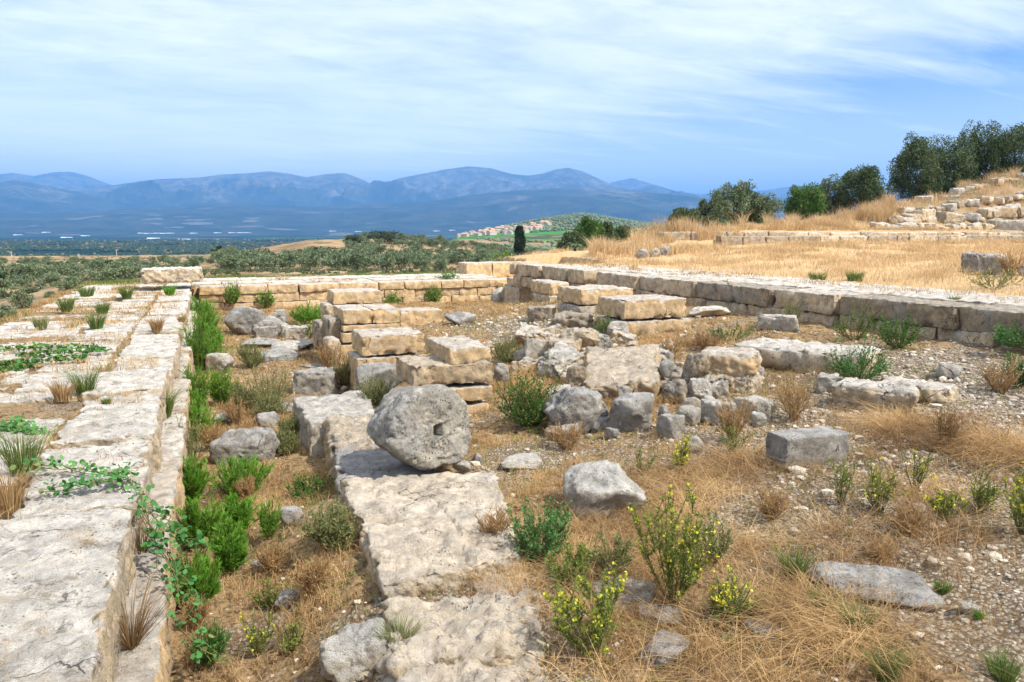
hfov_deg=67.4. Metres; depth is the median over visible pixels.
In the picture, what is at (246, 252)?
olive tree
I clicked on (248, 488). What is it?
dry bush
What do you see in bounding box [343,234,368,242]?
mastic bush
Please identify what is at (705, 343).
dry bush
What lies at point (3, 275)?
tree
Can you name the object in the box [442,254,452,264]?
olive tree
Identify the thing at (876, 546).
dry bush
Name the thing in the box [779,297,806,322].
green weed
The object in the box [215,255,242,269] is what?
olive tree
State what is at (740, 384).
block fragment
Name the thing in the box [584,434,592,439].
rubble stone
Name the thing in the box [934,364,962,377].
rock
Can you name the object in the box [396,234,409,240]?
olive tree
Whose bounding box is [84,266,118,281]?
olive tree
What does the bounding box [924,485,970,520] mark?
flowering weed
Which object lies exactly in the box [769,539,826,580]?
grass tuft
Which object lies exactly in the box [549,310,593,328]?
rock
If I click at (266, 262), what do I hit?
olive tree
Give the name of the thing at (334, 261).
olive tree
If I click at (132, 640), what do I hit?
grass tuft
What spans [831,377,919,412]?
rock
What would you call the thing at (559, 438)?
dry bush
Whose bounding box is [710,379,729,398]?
block fragment
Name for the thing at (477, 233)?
house
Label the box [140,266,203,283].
capstone
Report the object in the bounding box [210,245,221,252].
mastic bush
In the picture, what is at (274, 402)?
sage shrub
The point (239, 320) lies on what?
rock
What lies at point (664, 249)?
rock
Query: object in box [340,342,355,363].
stone block
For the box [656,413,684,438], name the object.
rock
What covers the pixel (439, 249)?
olive tree
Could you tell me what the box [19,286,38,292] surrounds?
olive tree
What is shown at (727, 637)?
grass tuft
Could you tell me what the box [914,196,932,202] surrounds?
rock
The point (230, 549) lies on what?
green plant
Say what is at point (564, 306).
stone block
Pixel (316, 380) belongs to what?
rock
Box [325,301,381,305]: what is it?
stone block
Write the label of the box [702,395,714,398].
rubble stone
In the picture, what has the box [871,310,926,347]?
green bush
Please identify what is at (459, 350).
stone block
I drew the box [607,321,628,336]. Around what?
rock
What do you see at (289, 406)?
rock
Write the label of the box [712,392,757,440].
dry bush
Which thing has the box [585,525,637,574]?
green weed
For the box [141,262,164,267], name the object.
olive tree
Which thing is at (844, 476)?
green weed
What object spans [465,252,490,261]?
olive tree
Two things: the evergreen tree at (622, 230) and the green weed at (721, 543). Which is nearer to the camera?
the green weed at (721, 543)
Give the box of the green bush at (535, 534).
[501,493,577,567]
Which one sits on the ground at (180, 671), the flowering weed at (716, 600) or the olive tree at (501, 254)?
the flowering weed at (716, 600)
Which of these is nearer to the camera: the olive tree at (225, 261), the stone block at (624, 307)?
the stone block at (624, 307)
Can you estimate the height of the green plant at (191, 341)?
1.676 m
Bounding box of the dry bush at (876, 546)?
[862,534,899,565]
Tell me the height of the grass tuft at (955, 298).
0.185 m
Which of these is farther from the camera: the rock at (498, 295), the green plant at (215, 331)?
the rock at (498, 295)
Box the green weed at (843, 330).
[830,301,892,340]
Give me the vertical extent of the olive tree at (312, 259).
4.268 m
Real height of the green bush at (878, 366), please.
0.762 m
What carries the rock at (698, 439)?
on the ground at (180, 671)
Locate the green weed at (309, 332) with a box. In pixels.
[297,315,318,337]
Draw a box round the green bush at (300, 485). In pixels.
[281,471,333,501]
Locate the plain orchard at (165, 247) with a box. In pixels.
[0,238,433,255]
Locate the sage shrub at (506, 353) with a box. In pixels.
[490,330,522,361]
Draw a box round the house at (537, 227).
[532,226,542,229]
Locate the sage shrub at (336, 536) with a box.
[317,505,359,552]
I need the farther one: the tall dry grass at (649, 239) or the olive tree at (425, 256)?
the olive tree at (425, 256)
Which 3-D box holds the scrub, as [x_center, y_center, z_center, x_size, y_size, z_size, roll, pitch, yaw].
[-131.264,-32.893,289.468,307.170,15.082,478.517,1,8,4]
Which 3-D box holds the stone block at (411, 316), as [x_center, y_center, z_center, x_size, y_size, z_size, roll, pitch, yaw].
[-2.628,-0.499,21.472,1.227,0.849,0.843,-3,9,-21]
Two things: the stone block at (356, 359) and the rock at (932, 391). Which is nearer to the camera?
the rock at (932, 391)
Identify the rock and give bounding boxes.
[205,353,233,373]
[208,427,279,465]
[213,412,232,423]
[224,306,265,334]
[241,338,280,347]
[250,559,263,571]
[252,315,287,334]
[255,325,277,337]
[256,411,279,426]
[261,348,299,362]
[266,401,292,413]
[271,309,286,321]
[271,340,312,350]
[274,589,299,609]
[279,505,302,525]
[280,324,310,339]
[292,367,337,394]
[300,361,325,367]
[319,617,387,681]
[355,362,401,396]
[444,311,475,324]
[452,461,470,472]
[471,453,482,463]
[491,287,504,301]
[493,363,509,383]
[500,453,543,469]
[513,349,523,360]
[523,338,548,358]
[527,304,557,322]
[532,356,543,362]
[542,386,608,434]
[544,328,556,333]
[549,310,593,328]
[558,327,600,347]
[562,460,646,522]
[566,366,589,386]
[583,344,661,398]
[591,576,655,610]
[594,333,612,348]
[605,427,618,438]
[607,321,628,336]
[607,392,654,432]
[635,249,647,257]
[638,603,682,624]
[638,629,689,669]
[649,248,659,256]
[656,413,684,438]
[658,406,669,415]
[659,246,670,254]
[659,359,680,377]
[662,379,687,403]
[670,372,682,380]
[678,405,700,425]
[681,353,710,383]
[682,397,700,407]
[683,436,704,453]
[687,378,712,399]
[688,305,730,316]
[700,346,762,376]
[701,399,735,424]
[708,371,732,375]
[734,337,881,377]
[734,395,776,420]
[743,618,778,641]
[757,314,799,331]
[806,561,945,610]
[815,372,841,393]
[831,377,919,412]
[883,376,959,403]
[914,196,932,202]
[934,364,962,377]
[942,195,958,197]
[957,601,980,613]
[961,252,982,272]
[978,253,1007,274]
[991,220,1023,230]
[1017,265,1023,276]
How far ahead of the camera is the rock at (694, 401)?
10.69 m
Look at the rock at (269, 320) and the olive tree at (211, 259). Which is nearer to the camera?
the rock at (269, 320)
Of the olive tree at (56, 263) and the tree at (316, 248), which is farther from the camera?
the tree at (316, 248)
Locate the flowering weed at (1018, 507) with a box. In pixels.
[1000,461,1023,534]
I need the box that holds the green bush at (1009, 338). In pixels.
[991,320,1023,347]
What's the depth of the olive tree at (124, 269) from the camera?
98.56 m
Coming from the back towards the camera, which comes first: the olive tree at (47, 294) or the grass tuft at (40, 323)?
the olive tree at (47, 294)
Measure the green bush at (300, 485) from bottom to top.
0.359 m
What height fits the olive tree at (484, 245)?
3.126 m
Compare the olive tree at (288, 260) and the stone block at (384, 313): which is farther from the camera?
the olive tree at (288, 260)
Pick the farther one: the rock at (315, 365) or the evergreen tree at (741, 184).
the evergreen tree at (741, 184)
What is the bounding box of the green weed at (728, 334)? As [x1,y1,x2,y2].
[704,316,754,340]
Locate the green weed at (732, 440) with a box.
[719,419,757,453]
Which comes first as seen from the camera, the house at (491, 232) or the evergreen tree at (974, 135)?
the evergreen tree at (974, 135)
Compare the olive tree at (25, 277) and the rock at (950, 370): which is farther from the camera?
the olive tree at (25, 277)
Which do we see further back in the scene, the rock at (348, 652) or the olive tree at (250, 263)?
the olive tree at (250, 263)
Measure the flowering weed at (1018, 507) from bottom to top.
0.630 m
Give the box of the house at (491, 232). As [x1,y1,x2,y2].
[486,230,496,234]
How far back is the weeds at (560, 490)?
7.70 m
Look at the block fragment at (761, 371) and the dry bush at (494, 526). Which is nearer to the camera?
the dry bush at (494, 526)
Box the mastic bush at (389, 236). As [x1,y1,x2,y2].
[364,229,401,242]
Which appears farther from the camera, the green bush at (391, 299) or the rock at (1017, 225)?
the rock at (1017, 225)
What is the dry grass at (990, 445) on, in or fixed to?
on the ground at (180, 671)
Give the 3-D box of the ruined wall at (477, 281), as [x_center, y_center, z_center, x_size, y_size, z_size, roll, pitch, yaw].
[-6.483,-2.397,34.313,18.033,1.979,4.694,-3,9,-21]
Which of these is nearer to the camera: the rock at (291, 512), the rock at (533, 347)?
the rock at (291, 512)
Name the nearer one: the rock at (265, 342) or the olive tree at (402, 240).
the rock at (265, 342)
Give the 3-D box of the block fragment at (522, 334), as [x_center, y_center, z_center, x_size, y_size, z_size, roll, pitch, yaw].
[0.294,-0.012,15.395,0.670,0.552,0.695,12,26,3]
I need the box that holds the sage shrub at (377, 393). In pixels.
[353,371,398,405]
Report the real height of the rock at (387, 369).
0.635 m
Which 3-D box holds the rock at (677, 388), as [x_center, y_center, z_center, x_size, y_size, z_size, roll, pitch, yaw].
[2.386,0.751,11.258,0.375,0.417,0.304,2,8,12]
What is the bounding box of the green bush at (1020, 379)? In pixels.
[990,350,1023,386]
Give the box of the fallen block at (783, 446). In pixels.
[766,426,849,468]
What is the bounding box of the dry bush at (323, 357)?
[311,336,347,367]
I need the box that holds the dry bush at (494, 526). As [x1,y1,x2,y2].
[473,503,511,536]
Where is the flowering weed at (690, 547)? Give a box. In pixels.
[628,481,721,606]
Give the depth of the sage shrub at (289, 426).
11.87 m
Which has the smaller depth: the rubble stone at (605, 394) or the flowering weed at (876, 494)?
the flowering weed at (876, 494)
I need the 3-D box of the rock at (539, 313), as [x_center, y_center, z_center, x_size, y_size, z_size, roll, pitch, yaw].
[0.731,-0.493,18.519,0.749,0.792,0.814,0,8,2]
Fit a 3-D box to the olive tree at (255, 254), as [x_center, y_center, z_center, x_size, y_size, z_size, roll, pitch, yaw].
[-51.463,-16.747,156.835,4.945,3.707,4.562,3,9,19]
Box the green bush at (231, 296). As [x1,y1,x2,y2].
[222,280,240,303]
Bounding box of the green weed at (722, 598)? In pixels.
[709,575,747,620]
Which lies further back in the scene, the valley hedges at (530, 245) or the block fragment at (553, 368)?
the valley hedges at (530, 245)
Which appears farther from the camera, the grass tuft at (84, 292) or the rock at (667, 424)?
the grass tuft at (84, 292)
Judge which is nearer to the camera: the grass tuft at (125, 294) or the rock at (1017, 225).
the grass tuft at (125, 294)
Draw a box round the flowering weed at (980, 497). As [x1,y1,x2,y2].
[968,464,1005,514]
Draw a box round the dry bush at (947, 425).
[931,405,968,451]
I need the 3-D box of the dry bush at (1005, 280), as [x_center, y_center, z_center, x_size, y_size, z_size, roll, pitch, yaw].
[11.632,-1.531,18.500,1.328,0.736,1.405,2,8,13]
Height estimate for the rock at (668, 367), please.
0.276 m
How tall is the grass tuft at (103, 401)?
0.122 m
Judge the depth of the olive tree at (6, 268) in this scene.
134.55 m
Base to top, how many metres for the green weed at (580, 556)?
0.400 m
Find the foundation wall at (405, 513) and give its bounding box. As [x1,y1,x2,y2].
[292,390,549,681]
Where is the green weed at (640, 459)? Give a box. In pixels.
[633,445,658,474]
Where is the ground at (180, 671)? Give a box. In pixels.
[0,179,1023,681]
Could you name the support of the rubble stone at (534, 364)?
on the ground at (180, 671)
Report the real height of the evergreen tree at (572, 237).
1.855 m
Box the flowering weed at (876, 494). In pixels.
[860,454,908,514]
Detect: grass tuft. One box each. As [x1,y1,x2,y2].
[0,413,71,475]
[0,452,53,513]
[27,314,59,329]
[38,374,81,401]
[50,360,109,397]
[53,295,78,311]
[75,284,96,296]
[79,310,110,328]
[90,301,112,313]
[100,397,112,404]
[113,555,214,649]
[115,284,138,298]
[135,500,192,553]
[141,314,168,332]
[160,284,179,295]
[163,384,186,417]
[175,315,185,322]
[364,602,439,644]
[452,582,492,607]
[719,631,741,647]
[733,591,775,618]
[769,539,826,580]
[801,582,844,610]
[808,271,827,279]
[831,589,889,632]
[843,269,867,280]
[853,629,922,681]
[932,577,956,594]
[946,295,961,299]
[965,640,1023,681]
[972,610,987,618]
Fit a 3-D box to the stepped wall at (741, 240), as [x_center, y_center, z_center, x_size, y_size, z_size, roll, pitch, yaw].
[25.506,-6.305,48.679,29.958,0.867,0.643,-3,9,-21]
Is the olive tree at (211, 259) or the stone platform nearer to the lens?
the stone platform
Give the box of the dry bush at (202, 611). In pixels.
[177,593,212,629]
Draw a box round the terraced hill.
[12,214,652,255]
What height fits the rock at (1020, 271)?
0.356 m
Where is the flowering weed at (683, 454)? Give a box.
[671,433,693,474]
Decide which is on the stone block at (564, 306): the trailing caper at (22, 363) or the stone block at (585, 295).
the stone block at (585, 295)
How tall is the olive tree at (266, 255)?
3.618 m
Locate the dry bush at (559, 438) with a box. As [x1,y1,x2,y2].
[542,414,586,450]
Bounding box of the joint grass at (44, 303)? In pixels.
[0,281,165,517]
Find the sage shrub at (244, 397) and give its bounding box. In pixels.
[222,377,261,408]
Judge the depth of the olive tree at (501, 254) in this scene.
135.09 m
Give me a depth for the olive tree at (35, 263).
133.28 m
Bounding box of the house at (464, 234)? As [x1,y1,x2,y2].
[461,233,468,236]
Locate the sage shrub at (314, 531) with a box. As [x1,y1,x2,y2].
[296,491,358,545]
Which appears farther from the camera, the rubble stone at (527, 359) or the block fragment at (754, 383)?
the rubble stone at (527, 359)
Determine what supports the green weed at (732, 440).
on the ground at (180, 671)
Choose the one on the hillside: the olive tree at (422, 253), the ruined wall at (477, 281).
the olive tree at (422, 253)
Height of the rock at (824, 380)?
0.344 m
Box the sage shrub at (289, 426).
[275,406,300,438]
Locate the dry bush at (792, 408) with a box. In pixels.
[771,370,817,420]
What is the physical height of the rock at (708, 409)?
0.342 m
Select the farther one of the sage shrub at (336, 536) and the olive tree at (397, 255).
the olive tree at (397, 255)
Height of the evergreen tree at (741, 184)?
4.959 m
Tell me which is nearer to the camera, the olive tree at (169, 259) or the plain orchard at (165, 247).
the olive tree at (169, 259)
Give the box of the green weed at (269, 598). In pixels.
[246,575,277,610]
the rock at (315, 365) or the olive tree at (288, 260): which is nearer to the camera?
the rock at (315, 365)
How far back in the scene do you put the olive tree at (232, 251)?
229.55 m
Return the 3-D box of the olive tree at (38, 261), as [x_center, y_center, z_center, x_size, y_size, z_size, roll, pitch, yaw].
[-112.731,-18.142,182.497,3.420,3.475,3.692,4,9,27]
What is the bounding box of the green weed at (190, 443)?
[175,405,209,463]
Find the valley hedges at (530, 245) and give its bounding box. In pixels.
[477,236,557,249]
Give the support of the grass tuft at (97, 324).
on the stone platform
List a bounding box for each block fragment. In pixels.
[510,322,542,346]
[510,360,531,373]
[532,331,559,339]
[536,358,568,378]
[542,341,584,369]
[542,358,570,366]
[543,323,562,333]
[545,336,581,351]
[545,384,570,399]
[560,362,584,381]
[560,372,566,384]
[609,330,636,346]
[630,379,638,392]
[659,348,673,360]
[705,374,714,382]
[710,374,734,393]
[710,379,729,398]
[727,375,746,386]
[733,374,764,394]
[759,367,763,375]
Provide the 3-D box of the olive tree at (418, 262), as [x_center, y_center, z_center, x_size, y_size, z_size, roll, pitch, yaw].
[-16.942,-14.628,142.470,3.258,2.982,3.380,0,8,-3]
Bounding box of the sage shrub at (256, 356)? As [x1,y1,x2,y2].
[235,338,270,367]
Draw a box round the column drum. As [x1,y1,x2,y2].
[366,384,471,469]
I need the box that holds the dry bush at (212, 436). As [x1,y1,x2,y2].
[194,417,223,449]
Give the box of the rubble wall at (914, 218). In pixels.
[869,172,1023,229]
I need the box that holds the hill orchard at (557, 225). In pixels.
[493,212,666,232]
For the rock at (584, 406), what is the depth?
10.05 m
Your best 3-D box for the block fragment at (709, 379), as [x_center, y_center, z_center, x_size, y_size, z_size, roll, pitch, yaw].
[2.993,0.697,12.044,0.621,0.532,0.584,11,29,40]
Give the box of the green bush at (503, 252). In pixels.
[488,249,509,260]
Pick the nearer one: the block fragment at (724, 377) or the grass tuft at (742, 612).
the grass tuft at (742, 612)
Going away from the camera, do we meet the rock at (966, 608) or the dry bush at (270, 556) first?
the rock at (966, 608)
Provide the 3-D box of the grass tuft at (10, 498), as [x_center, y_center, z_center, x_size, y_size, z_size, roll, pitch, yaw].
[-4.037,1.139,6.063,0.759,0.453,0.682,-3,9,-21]
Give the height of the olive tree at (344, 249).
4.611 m
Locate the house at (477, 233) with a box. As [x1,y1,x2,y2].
[474,232,481,235]
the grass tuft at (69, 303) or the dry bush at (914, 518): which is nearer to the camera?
the dry bush at (914, 518)
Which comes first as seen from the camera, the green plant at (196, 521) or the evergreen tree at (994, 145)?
the green plant at (196, 521)
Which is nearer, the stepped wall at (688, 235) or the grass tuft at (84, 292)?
the grass tuft at (84, 292)
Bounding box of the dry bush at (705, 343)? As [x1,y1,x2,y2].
[687,326,721,349]
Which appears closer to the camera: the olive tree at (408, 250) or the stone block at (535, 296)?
the stone block at (535, 296)
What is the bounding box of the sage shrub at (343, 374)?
[324,353,349,385]
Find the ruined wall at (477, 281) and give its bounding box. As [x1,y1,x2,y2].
[149,261,542,310]
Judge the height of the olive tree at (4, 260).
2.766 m
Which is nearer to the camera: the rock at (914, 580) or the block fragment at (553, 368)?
the rock at (914, 580)
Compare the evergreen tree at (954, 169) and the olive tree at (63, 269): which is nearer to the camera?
the evergreen tree at (954, 169)
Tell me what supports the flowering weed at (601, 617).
on the ground at (180, 671)
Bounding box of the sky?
[0,0,1023,193]
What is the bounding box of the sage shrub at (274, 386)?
[242,357,302,405]
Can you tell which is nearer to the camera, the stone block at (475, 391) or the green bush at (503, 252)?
the stone block at (475, 391)
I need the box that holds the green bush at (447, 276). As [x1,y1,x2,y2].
[435,270,459,279]
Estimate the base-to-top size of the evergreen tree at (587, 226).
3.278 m
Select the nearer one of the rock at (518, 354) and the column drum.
the column drum
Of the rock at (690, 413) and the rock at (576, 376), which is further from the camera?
the rock at (576, 376)
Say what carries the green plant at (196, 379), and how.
on the ground at (180, 671)
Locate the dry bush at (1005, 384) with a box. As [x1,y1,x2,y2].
[975,353,1022,394]
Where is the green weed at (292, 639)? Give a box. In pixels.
[279,619,304,654]
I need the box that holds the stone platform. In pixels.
[0,283,198,681]
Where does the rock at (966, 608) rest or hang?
on the ground at (180, 671)
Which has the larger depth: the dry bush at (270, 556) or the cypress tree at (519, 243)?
the cypress tree at (519, 243)
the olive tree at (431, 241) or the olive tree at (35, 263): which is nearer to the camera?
the olive tree at (35, 263)
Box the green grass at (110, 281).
[0,269,1018,655]
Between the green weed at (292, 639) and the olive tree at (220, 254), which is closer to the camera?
the green weed at (292, 639)
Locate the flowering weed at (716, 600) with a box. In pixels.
[701,563,756,632]
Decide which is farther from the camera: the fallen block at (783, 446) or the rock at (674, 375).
the rock at (674, 375)
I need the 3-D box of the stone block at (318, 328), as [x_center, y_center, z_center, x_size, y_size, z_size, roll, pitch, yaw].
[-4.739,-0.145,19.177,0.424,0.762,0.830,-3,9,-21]
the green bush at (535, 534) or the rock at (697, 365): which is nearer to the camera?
the green bush at (535, 534)
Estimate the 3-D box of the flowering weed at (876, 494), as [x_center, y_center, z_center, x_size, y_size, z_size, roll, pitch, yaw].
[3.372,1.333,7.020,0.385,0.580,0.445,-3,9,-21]
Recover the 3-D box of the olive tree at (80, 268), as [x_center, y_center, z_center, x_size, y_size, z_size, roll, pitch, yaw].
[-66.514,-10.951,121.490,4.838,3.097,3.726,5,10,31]
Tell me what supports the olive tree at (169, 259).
on the hillside
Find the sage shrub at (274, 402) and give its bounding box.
[246,388,292,414]
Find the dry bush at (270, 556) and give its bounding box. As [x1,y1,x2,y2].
[251,541,291,575]
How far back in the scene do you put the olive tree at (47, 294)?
26.30 m
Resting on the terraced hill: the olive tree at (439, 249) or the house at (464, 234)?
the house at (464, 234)
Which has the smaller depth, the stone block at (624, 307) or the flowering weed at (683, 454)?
the flowering weed at (683, 454)
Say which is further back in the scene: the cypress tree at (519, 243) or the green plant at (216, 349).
the cypress tree at (519, 243)
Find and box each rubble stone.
[521,357,532,361]
[530,359,537,366]
[544,425,557,434]
[547,430,557,440]
[561,423,578,437]
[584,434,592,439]
[590,416,607,432]
[599,392,610,398]
[616,385,632,396]
[627,341,638,346]
[660,379,669,391]
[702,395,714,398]
[716,423,723,431]
[750,411,766,426]
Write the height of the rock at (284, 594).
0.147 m
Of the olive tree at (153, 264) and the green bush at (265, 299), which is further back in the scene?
the olive tree at (153, 264)
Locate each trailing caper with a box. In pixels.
[0,341,112,371]
[0,412,51,439]
[9,455,222,663]
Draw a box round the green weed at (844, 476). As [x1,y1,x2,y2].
[822,455,863,504]
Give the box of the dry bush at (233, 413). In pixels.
[218,393,246,425]
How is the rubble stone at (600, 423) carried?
on the ground at (180, 671)
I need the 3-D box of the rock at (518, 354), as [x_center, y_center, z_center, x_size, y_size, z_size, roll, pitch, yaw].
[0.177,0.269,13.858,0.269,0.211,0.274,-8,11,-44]
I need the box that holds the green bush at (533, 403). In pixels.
[492,356,564,428]
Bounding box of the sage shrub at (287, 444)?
[271,424,301,455]
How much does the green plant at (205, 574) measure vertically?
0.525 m
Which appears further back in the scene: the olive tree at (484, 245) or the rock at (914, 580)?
the olive tree at (484, 245)
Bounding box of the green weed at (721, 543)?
[700,509,734,562]
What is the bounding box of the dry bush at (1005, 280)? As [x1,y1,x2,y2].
[960,262,1023,288]
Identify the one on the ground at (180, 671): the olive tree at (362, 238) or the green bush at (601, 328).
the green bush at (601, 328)
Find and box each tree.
[0,257,7,263]
[0,264,10,272]
[0,270,22,279]
[0,278,18,289]
[0,287,7,295]
[0,304,16,317]
[6,274,23,283]
[6,292,34,308]
[7,263,18,270]
[13,262,41,279]
[14,273,33,285]
[19,258,33,263]
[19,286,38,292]
[28,258,46,264]
[29,261,53,266]
[34,272,62,285]
[35,263,72,281]
[41,256,55,265]
[44,290,56,296]
[49,274,82,290]
[50,261,64,267]
[64,268,84,277]
[66,257,77,263]
[67,262,78,270]
[75,263,104,274]
[80,258,89,263]
[81,259,110,275]
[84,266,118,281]
[101,261,123,279]
[109,259,142,279]
[116,258,133,269]
[127,256,136,262]
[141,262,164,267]
[157,254,170,262]
[162,259,180,266]
[165,257,177,262]
[183,255,200,266]
[197,255,207,261]
[204,257,214,263]
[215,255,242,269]
[216,251,229,259]
[227,247,240,254]
[232,253,258,268]
[238,249,252,262]
[246,247,275,255]
[250,250,272,260]
[254,257,274,267]
[259,252,288,266]
[273,251,297,268]
[290,249,302,259]
[295,246,338,252]
[297,249,321,268]
[298,251,321,266]
[302,248,312,253]
[306,246,326,250]
[319,248,339,257]
[319,251,348,267]
[338,248,356,266]
[340,253,372,270]
[341,248,363,266]
[345,241,358,248]
[351,243,368,253]
[356,247,367,254]
[357,235,366,241]
[360,240,377,247]
[365,249,385,264]
[366,244,386,252]
[370,252,395,269]
[374,238,382,244]
[385,248,397,252]
[388,250,413,268]
[393,238,400,244]
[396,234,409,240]
[398,237,406,245]
[403,240,415,246]
[403,247,413,260]
[409,249,433,262]
[409,253,430,266]
[410,244,423,251]
[411,249,433,263]
[413,254,428,267]
[416,237,427,245]
[424,238,440,246]
[431,259,448,270]
[432,253,448,260]
[433,244,447,253]
[434,234,442,240]
[440,240,450,248]
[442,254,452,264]
[444,248,461,262]
[449,240,457,247]
[449,249,473,262]
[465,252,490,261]
[467,240,478,245]
[474,248,486,254]
[480,243,489,249]
[482,252,503,261]
[490,245,511,253]
[496,250,515,256]
[513,225,525,255]
[555,230,591,249]
[561,242,583,250]
[573,215,605,240]
[599,221,621,242]
[614,225,636,240]
[665,206,701,225]
[696,189,733,226]
[717,182,752,225]
[732,178,756,223]
[747,191,784,223]
[781,181,828,219]
[812,173,853,216]
[832,163,896,212]
[886,131,946,201]
[919,134,980,196]
[956,119,985,182]
[967,119,1019,183]
[987,121,1023,172]
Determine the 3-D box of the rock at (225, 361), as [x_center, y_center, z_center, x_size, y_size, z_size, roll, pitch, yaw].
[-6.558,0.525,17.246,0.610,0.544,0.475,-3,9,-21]
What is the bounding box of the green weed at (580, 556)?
[544,536,594,587]
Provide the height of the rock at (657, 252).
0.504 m
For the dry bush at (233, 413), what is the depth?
12.61 m
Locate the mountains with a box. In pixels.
[0,166,924,235]
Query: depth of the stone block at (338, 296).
20.63 m
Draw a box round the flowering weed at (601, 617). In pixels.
[543,560,627,663]
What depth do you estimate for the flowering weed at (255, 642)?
5.82 m
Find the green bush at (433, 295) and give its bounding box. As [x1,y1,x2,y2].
[423,285,442,301]
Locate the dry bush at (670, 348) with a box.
[657,337,682,354]
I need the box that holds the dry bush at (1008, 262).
[991,248,1023,275]
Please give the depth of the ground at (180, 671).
7.51 m
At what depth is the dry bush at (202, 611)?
6.14 m
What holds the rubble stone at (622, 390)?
on the ground at (180, 671)
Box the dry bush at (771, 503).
[747,483,795,520]
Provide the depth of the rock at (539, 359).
13.30 m
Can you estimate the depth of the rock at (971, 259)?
23.46 m
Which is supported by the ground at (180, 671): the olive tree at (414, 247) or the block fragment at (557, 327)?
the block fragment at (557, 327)
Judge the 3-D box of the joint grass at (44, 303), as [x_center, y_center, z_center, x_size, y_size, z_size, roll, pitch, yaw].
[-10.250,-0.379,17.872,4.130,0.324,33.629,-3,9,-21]
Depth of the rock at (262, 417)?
12.59 m
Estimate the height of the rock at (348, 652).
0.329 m
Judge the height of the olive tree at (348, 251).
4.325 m
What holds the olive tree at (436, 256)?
on the hillside
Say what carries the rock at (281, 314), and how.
on the ground at (180, 671)
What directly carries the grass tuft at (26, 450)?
on the stone platform
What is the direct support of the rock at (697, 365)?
on the block fragment
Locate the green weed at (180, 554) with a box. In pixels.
[175,543,206,576]
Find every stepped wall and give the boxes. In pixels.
[657,231,1023,240]
[716,234,1023,245]
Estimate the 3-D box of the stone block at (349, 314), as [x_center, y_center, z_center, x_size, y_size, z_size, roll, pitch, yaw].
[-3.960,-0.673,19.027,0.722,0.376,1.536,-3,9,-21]
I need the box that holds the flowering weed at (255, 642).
[239,608,276,655]
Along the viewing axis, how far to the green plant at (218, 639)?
5.62 m
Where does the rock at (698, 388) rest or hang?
on the ground at (180, 671)
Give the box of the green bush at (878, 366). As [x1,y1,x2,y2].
[822,333,893,380]
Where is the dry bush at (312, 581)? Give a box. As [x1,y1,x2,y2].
[284,549,336,595]
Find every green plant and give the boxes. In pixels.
[173,547,222,607]
[175,301,219,370]
[176,488,226,548]
[178,362,212,400]
[181,397,223,440]
[182,453,219,502]
[184,616,231,668]
[186,380,205,414]
[190,296,220,318]
[190,301,221,331]
[194,328,232,369]
[201,320,223,344]
[206,451,274,496]
[206,509,253,574]
[208,361,242,405]
[210,492,259,531]
[250,495,283,539]
[289,300,321,323]
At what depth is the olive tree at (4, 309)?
20.14 m
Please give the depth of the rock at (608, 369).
12.07 m
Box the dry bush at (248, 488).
[231,474,256,500]
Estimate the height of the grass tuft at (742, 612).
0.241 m
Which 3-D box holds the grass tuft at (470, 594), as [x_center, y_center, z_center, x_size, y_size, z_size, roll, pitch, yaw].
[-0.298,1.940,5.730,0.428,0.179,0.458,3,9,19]
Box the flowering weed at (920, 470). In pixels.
[900,448,936,491]
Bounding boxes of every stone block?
[312,319,324,351]
[320,301,333,317]
[321,315,341,342]
[323,336,341,366]
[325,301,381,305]
[327,288,381,304]
[333,304,371,324]
[340,331,351,342]
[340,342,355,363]
[341,322,399,331]
[347,351,422,390]
[351,326,423,355]
[362,303,399,323]
[396,354,493,385]
[398,307,441,326]
[425,335,491,364]
[446,382,492,400]
[465,400,488,413]
[504,286,520,304]
[506,277,516,286]
[531,279,568,295]
[532,293,556,301]
[557,285,632,304]
[558,302,596,312]
[595,316,690,334]
[596,294,686,319]
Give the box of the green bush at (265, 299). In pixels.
[254,289,276,306]
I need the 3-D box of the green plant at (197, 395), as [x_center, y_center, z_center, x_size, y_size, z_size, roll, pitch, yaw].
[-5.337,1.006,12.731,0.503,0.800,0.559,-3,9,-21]
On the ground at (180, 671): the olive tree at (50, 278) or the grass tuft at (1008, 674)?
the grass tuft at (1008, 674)
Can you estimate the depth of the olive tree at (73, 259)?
246.57 m
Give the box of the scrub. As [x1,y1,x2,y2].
[0,238,496,298]
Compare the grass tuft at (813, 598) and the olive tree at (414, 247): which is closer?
the grass tuft at (813, 598)
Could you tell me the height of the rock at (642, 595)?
0.119 m
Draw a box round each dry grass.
[0,261,1023,681]
[491,165,1023,298]
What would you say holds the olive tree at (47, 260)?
on the hillside
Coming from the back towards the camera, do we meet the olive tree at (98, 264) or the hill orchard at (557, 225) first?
the hill orchard at (557, 225)
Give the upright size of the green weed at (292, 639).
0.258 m
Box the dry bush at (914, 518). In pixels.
[884,498,933,535]
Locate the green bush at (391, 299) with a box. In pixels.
[382,290,405,303]
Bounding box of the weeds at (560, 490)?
[190,300,1015,681]
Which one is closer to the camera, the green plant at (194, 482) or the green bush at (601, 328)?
the green plant at (194, 482)
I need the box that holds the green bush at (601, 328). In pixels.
[591,307,617,333]
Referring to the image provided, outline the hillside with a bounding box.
[0,239,561,289]
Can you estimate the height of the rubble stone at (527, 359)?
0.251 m
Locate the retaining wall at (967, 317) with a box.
[509,263,1023,348]

